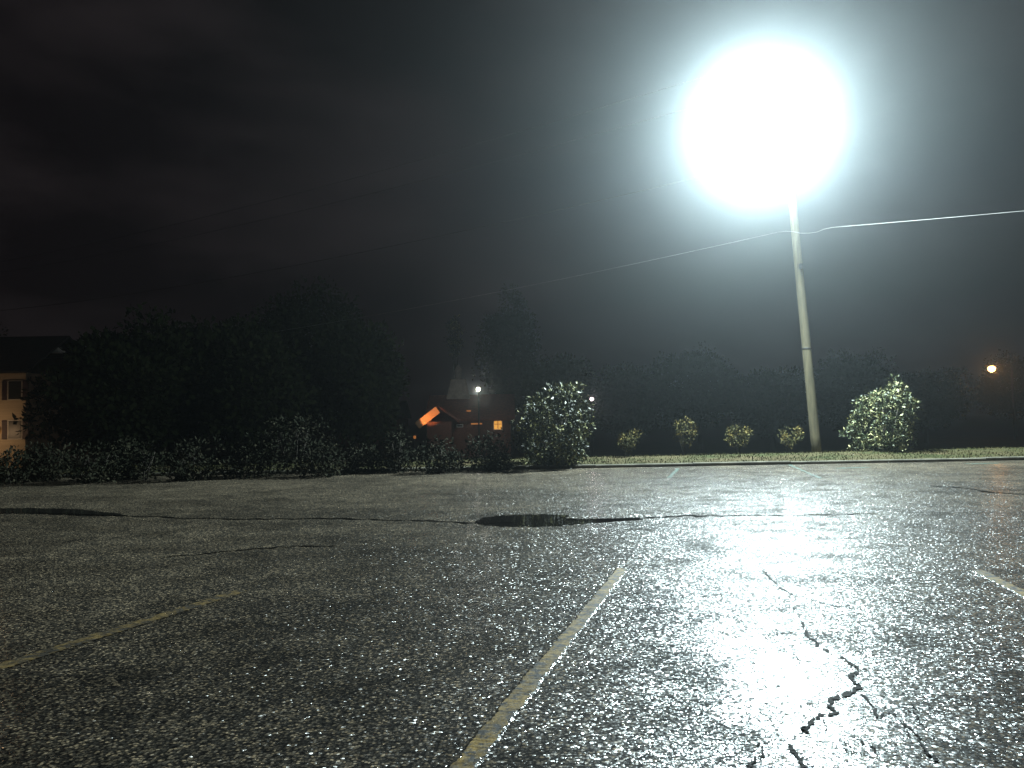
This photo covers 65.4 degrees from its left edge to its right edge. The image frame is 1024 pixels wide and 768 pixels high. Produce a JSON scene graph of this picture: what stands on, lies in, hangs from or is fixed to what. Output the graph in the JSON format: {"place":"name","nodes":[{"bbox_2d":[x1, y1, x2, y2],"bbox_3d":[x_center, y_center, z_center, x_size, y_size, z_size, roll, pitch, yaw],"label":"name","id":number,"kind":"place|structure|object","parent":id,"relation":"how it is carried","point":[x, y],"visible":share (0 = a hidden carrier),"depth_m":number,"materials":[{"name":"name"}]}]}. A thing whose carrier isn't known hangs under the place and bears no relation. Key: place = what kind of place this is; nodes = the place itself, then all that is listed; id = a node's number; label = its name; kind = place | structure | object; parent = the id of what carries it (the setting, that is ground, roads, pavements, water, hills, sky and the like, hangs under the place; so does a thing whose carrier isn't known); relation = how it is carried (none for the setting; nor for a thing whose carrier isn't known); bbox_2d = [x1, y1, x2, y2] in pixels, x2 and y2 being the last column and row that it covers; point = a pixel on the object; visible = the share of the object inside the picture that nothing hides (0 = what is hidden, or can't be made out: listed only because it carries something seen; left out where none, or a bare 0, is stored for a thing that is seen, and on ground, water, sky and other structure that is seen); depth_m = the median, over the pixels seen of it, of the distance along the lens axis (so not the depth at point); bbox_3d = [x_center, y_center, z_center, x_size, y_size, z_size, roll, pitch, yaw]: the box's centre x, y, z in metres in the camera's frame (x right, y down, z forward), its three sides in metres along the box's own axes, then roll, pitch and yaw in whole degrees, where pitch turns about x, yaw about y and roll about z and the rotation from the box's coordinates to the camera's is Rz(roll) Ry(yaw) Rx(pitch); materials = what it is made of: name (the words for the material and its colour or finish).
{"place":"outdoors","nodes":[
{"label":"outdoors","id":0,"kind":"place"},
{"bbox_2d":[339,401,410,449],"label":"house","id":1,"kind":"structure","parent":0,"point":[405,410],"depth_m":77.93,"materials":[{"name":"red brick"}]},
{"bbox_2d":[415,365,514,457],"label":"red house","id":2,"kind":"structure","parent":0,"point":[453,412],"depth_m":57.93,"materials":[{"name":"brick"}]},
{"bbox_2d":[470,422,482,424],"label":"window","id":3,"kind":"structure","parent":2,"relation":"in","point":[472,423],"depth_m":57.88,"materials":[{"name":"orange glass"}]},
{"bbox_2d":[493,421,502,429],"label":"window","id":4,"kind":"structure","parent":2,"relation":"in","point":[497,425],"depth_m":57.86,"materials":[{"name":"yellow glass"}]},
{"bbox_2d":[0,460,1023,767],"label":"parking lot","id":5,"kind":"structure","parent":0,"point":[380,638],"depth_m":4.98,"materials":[{"name":"grey asphalt"}]},
{"bbox_2d":[0,508,122,515],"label":"puddle","id":6,"kind":"object","parent":5,"relation":"on","point":[62,511],"visible":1,"depth_m":11.61,"materials":[{"name":"black liquid"}]},
{"bbox_2d":[0,590,249,669],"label":"parking line","id":7,"kind":"object","parent":5,"relation":"on","point":[44,652],"visible":1,"depth_m":4.82,"materials":[{"name":"yellow paint"}]},
{"bbox_2d":[162,545,334,557],"bbox_3d":[-2.583,1.627,7.819,1.683,0.001,0.246,0,-3,-20],"label":"crack","id":8,"kind":"object","parent":5,"relation":"on","point":[259,548],"visible":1,"depth_m":7.90,"materials":[{"name":"black asphalt"}]},
{"bbox_2d":[112,515,471,523],"bbox_3d":[-3.070,1.744,10.343,5.467,0.001,0.375,-2,-3,15],"label":"crack","id":9,"kind":"object","parent":5,"relation":"on","point":[297,518],"visible":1,"depth_m":10.28,"materials":[{"name":"black asphalt"}]},
{"bbox_2d":[448,568,627,767],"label":"parking line","id":10,"kind":"object","parent":5,"relation":"on","point":[481,743],"visible":1,"depth_m":3.68,"materials":[{"name":"yellow paint"}]},
{"bbox_2d":[474,514,640,526],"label":"puddle","id":11,"kind":"object","parent":5,"relation":"on","point":[532,520],"visible":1,"depth_m":9.65,"materials":[{"name":"black liquid"}]},
{"bbox_2d":[667,468,678,477],"bbox_3d":[3.529,1.929,17.368,0.111,0.001,2.875,-2,-3,15],"label":"parking line","id":12,"kind":"object","parent":5,"relation":"on","point":[675,471],"visible":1,"depth_m":17.11,"materials":[{"name":"white paint"}]},
{"bbox_2d":[646,513,870,517],"bbox_3d":[3.049,1.615,9.832,3.028,0.001,0.270,-1,-2,0],"label":"crack","id":13,"kind":"object","parent":5,"relation":"on","point":[741,515],"visible":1,"depth_m":9.80,"materials":[{"name":"black asphalt"}]},
{"bbox_2d":[746,742,773,767],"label":"crack","id":14,"kind":"object","parent":5,"relation":"on","point":[755,758],"visible":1,"depth_m":2.90,"materials":[{"name":"grey asphalt"}]},
{"bbox_2d":[740,732,805,747],"bbox_3d":[0.998,1.361,3.051,0.355,0.001,0.036,0,-3,-22],"label":"crack","id":15,"kind":"object","parent":5,"relation":"on","point":[769,740],"visible":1,"depth_m":3.04,"materials":[{"name":"grey asphalt"}]},
{"bbox_2d":[787,743,807,767],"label":"crack","id":16,"kind":"object","parent":5,"relation":"on","point":[796,753],"visible":1,"depth_m":2.91,"materials":[{"name":"black asphalt"}]},
{"bbox_2d":[775,702,829,710],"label":"crack","id":17,"kind":"object","parent":5,"relation":"on","point":[804,704],"visible":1,"depth_m":3.40,"materials":[{"name":"grey asphalt"}]},
{"bbox_2d":[762,570,846,606],"bbox_3d":[1.984,1.458,5.729,0.193,0.001,1.311,-1,-2,-7],"label":"crack","id":18,"kind":"object","parent":5,"relation":"on","point":[787,591],"visible":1,"depth_m":5.67,"materials":[{"name":"black asphalt"}]},
{"bbox_2d":[790,465,822,478],"bbox_3d":[6.302,1.877,17.276,0.112,0.001,4.376,-2,-3,12],"label":"parking line","id":19,"kind":"object","parent":5,"relation":"on","point":[807,472],"visible":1,"depth_m":16.71,"materials":[{"name":"white paint"}]},
{"bbox_2d":[793,607,828,652],"bbox_3d":[1.704,1.416,4.644,0.066,0.001,1.010,-1,-2,9],"label":"crack","id":20,"kind":"object","parent":5,"relation":"on","point":[807,635],"visible":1,"depth_m":4.49,"materials":[{"name":"black asphalt"}]},
{"bbox_2d":[799,685,863,732],"bbox_3d":[1.357,1.369,3.389,0.097,0.001,0.701,-3,-3,39],"label":"crack","id":21,"kind":"object","parent":5,"relation":"on","point":[831,701],"visible":1,"depth_m":3.37,"materials":[{"name":"black asphalt"}]},
{"bbox_2d":[839,655,860,685],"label":"crack","id":22,"kind":"object","parent":5,"relation":"on","point":[852,674],"visible":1,"depth_m":3.81,"materials":[{"name":"grey asphalt"}]},
{"bbox_2d":[851,735,880,753],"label":"crack","id":23,"kind":"object","parent":5,"relation":"on","point":[866,743],"visible":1,"depth_m":3.00,"materials":[{"name":"grey asphalt"}]},
{"bbox_2d":[843,748,897,761],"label":"crack","id":24,"kind":"object","parent":5,"relation":"on","point":[865,753],"visible":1,"depth_m":2.92,"materials":[{"name":"grey asphalt"}]},
{"bbox_2d":[860,693,945,745],"bbox_3d":[1.536,1.360,3.251,0.102,0.001,0.581,-1,-2,-7],"label":"crack","id":25,"kind":"object","parent":5,"relation":"on","point":[874,709],"visible":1,"depth_m":3.29,"materials":[{"name":"grey asphalt"}]},
{"bbox_2d":[907,700,936,727],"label":"crack","id":26,"kind":"object","parent":5,"relation":"on","point":[917,714],"visible":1,"depth_m":3.29,"materials":[{"name":"grey asphalt"}]},
{"bbox_2d":[917,736,938,760],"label":"crack","id":27,"kind":"object","parent":5,"relation":"on","point":[935,758],"visible":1,"depth_m":2.92,"materials":[{"name":"black asphalt"}]},
{"bbox_2d":[891,601,1023,603],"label":"crack","id":28,"kind":"object","parent":5,"relation":"on","point":[965,603],"visible":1,"depth_m":5.16,"materials":[{"name":"black asphalt"}]},
{"bbox_2d":[930,485,1013,493],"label":"puddle","id":29,"kind":"object","parent":5,"relation":"on","point":[974,489],"visible":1,"depth_m":12.36,"materials":[{"name":"black liquid"}]},
{"bbox_2d":[964,463,996,463],"bbox_3d":[10.977,1.851,18.593,0.779,0.001,0.277,-1,-2,2],"label":"parking line","id":30,"kind":"object","parent":5,"relation":"on","point":[980,463],"visible":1,"depth_m":18.59,"materials":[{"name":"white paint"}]},
{"bbox_2d":[972,570,1023,597],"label":"parking line","id":31,"kind":"object","parent":5,"relation":"on","point":[997,580],"visible":1,"depth_m":5.77,"materials":[{"name":"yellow paint"}]},
{"bbox_2d":[0,0,1023,426],"label":"sky","id":32,"kind":"structure","parent":0,"point":[119,118],"materials":[{"name":"black"}]},
{"bbox_2d":[9,414,1023,474],"bbox_3d":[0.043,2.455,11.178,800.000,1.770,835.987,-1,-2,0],"label":"ground","id":33,"kind":"structure","parent":0,"point":[972,432],"depth_m":75.08,"materials":[{"name":"green plant"}]},
{"bbox_2d":[0,445,55,484],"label":"kerbside shrub","id":34,"kind":"object","parent":33,"relation":"on","point":[7,478],"visible":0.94,"depth_m":17.59,"materials":[{"name":"green plant"}]},
{"bbox_2d":[9,441,77,481],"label":"kerbside shrub","id":35,"kind":"object","parent":33,"relation":"on","point":[51,455],"visible":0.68,"depth_m":18.36,"materials":[{"name":"green plant"}]},
{"bbox_2d":[0,336,96,467],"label":"cream house","id":36,"kind":"structure","parent":33,"relation":"on","point":[22,358],"depth_m":46.77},
{"bbox_2d":[7,380,22,399],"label":"window","id":37,"kind":"structure","parent":36,"relation":"in","point":[13,387],"depth_m":45.97,"materials":[{"name":"glass"}]},
{"bbox_2d":[7,420,22,439],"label":"window","id":38,"kind":"structure","parent":36,"relation":"in","point":[11,428],"depth_m":45.87,"materials":[{"name":"grey glass"}]},
{"bbox_2d":[57,435,132,483],"bbox_3d":[-9.139,1.746,17.515,1.402,1.213,1.544,-1,-2,0],"label":"kerbside shrub","id":39,"kind":"object","parent":33,"relation":"on","point":[87,467],"visible":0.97,"depth_m":17.39,"materials":[{"name":"green plant"}]},
{"bbox_2d":[12,302,202,465],"bbox_3d":[-16.424,0.634,33.330,6.812,8.059,7.535,-1,-2,0],"label":"broadleaf tree","id":40,"kind":"object","parent":33,"relation":"on","point":[86,389],"visible":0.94,"depth_m":31.46,"materials":[{"name":"green plant"}]},
{"bbox_2d":[93,434,169,480],"bbox_3d":[-8.713,1.728,18.322,1.750,1.256,1.366,-1,-2,0],"label":"kerbside shrub","id":41,"kind":"object","parent":33,"relation":"on","point":[134,471],"visible":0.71,"depth_m":18.11,"materials":[{"name":"green plant"}]},
{"bbox_2d":[121,315,222,463],"bbox_3d":[-17.678,0.680,40.089,8.763,8.589,8.548,-1,-2,0],"label":"broadleaf tree","id":42,"kind":"object","parent":33,"relation":"on","point":[170,435],"visible":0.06,"depth_m":39.54,"materials":[{"name":"green plant"}]},
{"bbox_2d":[157,433,225,481],"bbox_3d":[-7.113,1.714,17.691,1.362,1.226,1.362,-1,-2,0],"label":"kerbside shrub","id":43,"kind":"object","parent":33,"relation":"on","point":[179,467],"visible":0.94,"depth_m":17.55,"materials":[{"name":"green plant"}]},
{"bbox_2d":[163,313,318,462],"bbox_3d":[-12.035,0.650,35.980,6.983,8.106,6.260,-2,-3,23],"label":"broadleaf tree","id":44,"kind":"object","parent":33,"relation":"on","point":[255,375],"visible":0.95,"depth_m":34.37,"materials":[{"name":"green plant"}]},
{"bbox_2d":[203,440,280,478],"bbox_3d":[-6.153,1.792,18.339,1.516,1.029,1.477,-1,-2,0],"label":"kerbside shrub","id":45,"kind":"object","parent":33,"relation":"on","point":[247,455],"visible":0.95,"depth_m":18.13,"materials":[{"name":"green plant"}]},
{"bbox_2d":[244,412,338,476],"bbox_3d":[-5.177,1.484,19.090,2.096,1.654,2.205,-1,-2,0],"label":"kerbside shrub","id":46,"kind":"object","parent":33,"relation":"on","point":[293,428],"visible":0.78,"depth_m":18.76,"materials":[{"name":"green plant"}]},
{"bbox_2d":[227,274,364,462],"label":"broadleaf tree","id":47,"kind":"object","parent":33,"relation":"on","point":[280,315],"visible":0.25,"depth_m":44.34,"materials":[{"name":"green plant"}]},
{"bbox_2d":[280,437,351,477],"bbox_3d":[-4.443,1.772,18.224,1.544,1.127,1.457,-1,-2,0],"label":"kerbside shrub","id":48,"kind":"object","parent":33,"relation":"on","point":[331,456],"visible":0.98,"depth_m":18.00,"materials":[{"name":"green plant"}]},
{"bbox_2d":[300,309,411,457],"bbox_3d":[-7.906,0.537,39.845,5.808,8.518,6.049,-1,-2,0],"label":"broadleaf tree","id":49,"kind":"object","parent":33,"relation":"on","point":[361,393],"visible":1,"depth_m":38.77,"materials":[{"name":"green plant"}]},
{"bbox_2d":[341,441,385,473],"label":"kerbside shrub","id":50,"kind":"object","parent":33,"relation":"on","point":[357,463],"visible":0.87,"depth_m":18.93,"materials":[{"name":"green plant"}]},
{"bbox_2d":[375,424,420,472],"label":"kerbside shrub","id":51,"kind":"object","parent":33,"relation":"on","point":[392,454],"visible":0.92,"depth_m":19.02,"materials":[{"name":"green plant"}]},
{"bbox_2d":[410,435,469,473],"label":"kerbside shrub","id":52,"kind":"object","parent":33,"relation":"on","point":[444,457],"visible":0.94,"depth_m":18.58,"materials":[{"name":"green plant"}]},
{"bbox_2d":[443,314,466,378],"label":"slender tree","id":53,"kind":"object","parent":33,"relation":"on","point":[453,324],"visible":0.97,"depth_m":68.11,"materials":[{"name":"green plant"}]},
{"bbox_2d":[475,384,481,458],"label":"yard lamp","id":54,"kind":"object","parent":33,"relation":"on","point":[477,386],"visible":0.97,"depth_m":54.01,"materials":[{"name":"metal"}]},
{"bbox_2d":[464,427,514,470],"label":"kerbside shrub","id":55,"kind":"object","parent":33,"relation":"on","point":[493,462],"visible":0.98,"depth_m":19.12,"materials":[{"name":"green plant"}]},
{"bbox_2d":[469,283,546,452],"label":"broadleaf tree","id":56,"kind":"object","parent":33,"relation":"on","point":[505,371],"visible":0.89,"depth_m":65.00,"materials":[{"name":"green plant"}]},
{"bbox_2d":[3,447,1023,473],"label":"verge grass","id":57,"kind":"structure","parent":33,"relation":"on","point":[862,451],"depth_m":20.76,"materials":[{"name":"green plant"}]},
{"bbox_2d":[4,456,1023,478],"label":"kerb","id":58,"kind":"structure","parent":33,"relation":"on","point":[753,463],"depth_m":19.50,"materials":[{"name":"concrete"}]},
{"bbox_2d":[510,379,596,468],"bbox_3d":[0.985,1.045,19.873,2.155,2.299,2.502,-1,-2,0],"label":"shrub","id":59,"kind":"object","parent":33,"relation":"on","point":[563,453],"visible":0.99,"depth_m":19.43,"materials":[{"name":"green plant"}]},
{"bbox_2d":[520,352,607,442],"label":"broadleaf tree","id":60,"kind":"object","parent":33,"relation":"on","point":[561,369],"visible":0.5,"depth_m":51.00,"materials":[{"name":"green plant"}]},
{"bbox_2d":[588,394,594,456],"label":"yard lamp","id":61,"kind":"object","parent":33,"relation":"on","point":[591,396],"visible":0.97,"depth_m":49.98,"materials":[{"name":"metal"}]},
{"bbox_2d":[617,428,642,456],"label":"shrub","id":62,"kind":"object","parent":33,"relation":"on","point":[627,444],"visible":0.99,"depth_m":21.50,"materials":[{"name":"green plant"}]},
{"bbox_2d":[591,361,690,452],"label":"broadleaf tree","id":63,"kind":"object","parent":33,"relation":"on","point":[632,398],"visible":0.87,"depth_m":58.32,"materials":[{"name":"green plant"}]},
{"bbox_2d":[672,416,697,454],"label":"shrub","id":64,"kind":"object","parent":33,"relation":"on","point":[679,431],"visible":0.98,"depth_m":21.91,"materials":[{"name":"green plant"}]},
{"bbox_2d":[641,341,741,448],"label":"broadleaf tree","id":65,"kind":"object","parent":33,"relation":"on","point":[695,371],"visible":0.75,"depth_m":64.19,"materials":[{"name":"green plant"}]},
{"bbox_2d":[723,421,753,453],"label":"shrub","id":66,"kind":"object","parent":33,"relation":"on","point":[736,441],"visible":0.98,"depth_m":22.10,"materials":[{"name":"green plant"}]},
{"bbox_2d":[711,365,807,452],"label":"broadleaf tree","id":67,"kind":"object","parent":33,"relation":"on","point":[765,402],"visible":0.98,"depth_m":56.60,"materials":[{"name":"green plant"}]},
{"bbox_2d":[777,425,804,452],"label":"shrub","id":68,"kind":"object","parent":33,"relation":"on","point":[789,441],"visible":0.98,"depth_m":22.48,"materials":[{"name":"green plant"}]},
{"bbox_2d":[774,54,821,451],"bbox_3d":[8.852,-3.721,24.893,2.360,13.116,0.835,1,-3,-44],"label":"utility pole","id":69,"kind":"object","parent":33,"relation":"on","point":[781,73],"visible":0.97,"depth_m":24.96,"materials":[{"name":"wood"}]},
{"bbox_2d":[2,55,774,261],"bbox_3d":[-17.804,-8.629,41.326,61.976,0.922,0.019,-3,-3,33],"label":"overhead cable","id":70,"kind":"object","parent":69,"relation":"attached to","point":[431,156],"visible":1,"depth_m":31.24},
{"bbox_2d":[0,155,788,310],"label":"overhead cable","id":71,"kind":"object","parent":69,"relation":"attached to","point":[441,235],"visible":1,"depth_m":31.91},
{"bbox_2d":[5,80,787,271],"bbox_3d":[-16.652,-8.574,43.080,61.976,0.922,0.019,-3,-3,33],"label":"overhead cable","id":72,"kind":"object","parent":69,"relation":"attached to","point":[445,174],"visible":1,"depth_m":33.39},
{"bbox_2d":[55,211,1021,357],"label":"overhead cable","id":73,"kind":"object","parent":69,"relation":"attached to","point":[672,255],"visible":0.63,"depth_m":26.72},
{"bbox_2d":[806,347,904,448],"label":"broadleaf tree","id":74,"kind":"object","parent":33,"relation":"on","point":[834,398],"visible":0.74,"depth_m":58.45,"materials":[{"name":"green plant"}]},
{"bbox_2d":[838,373,922,451],"bbox_3d":[10.444,0.915,22.561,2.182,2.414,2.116,-1,-2,0],"label":"shrub","id":75,"kind":"object","parent":33,"relation":"on","point":[898,442],"visible":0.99,"depth_m":22.31,"materials":[{"name":"green plant"}]},
{"bbox_2d":[874,366,979,442],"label":"broadleaf tree","id":76,"kind":"object","parent":33,"relation":"on","point":[942,402],"visible":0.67,"depth_m":67.94,"materials":[{"name":"green plant"}]},
{"bbox_2d":[970,349,1023,435],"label":"broadleaf tree","id":77,"kind":"object","parent":33,"relation":"on","point":[993,389],"visible":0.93,"depth_m":82.90,"materials":[{"name":"green plant"}]},
{"bbox_2d":[985,364,1015,439],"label":"street lamp","id":78,"kind":"object","parent":33,"relation":"on","point":[991,368],"visible":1,"depth_m":72.15,"materials":[{"name":"metal"}]}
]}

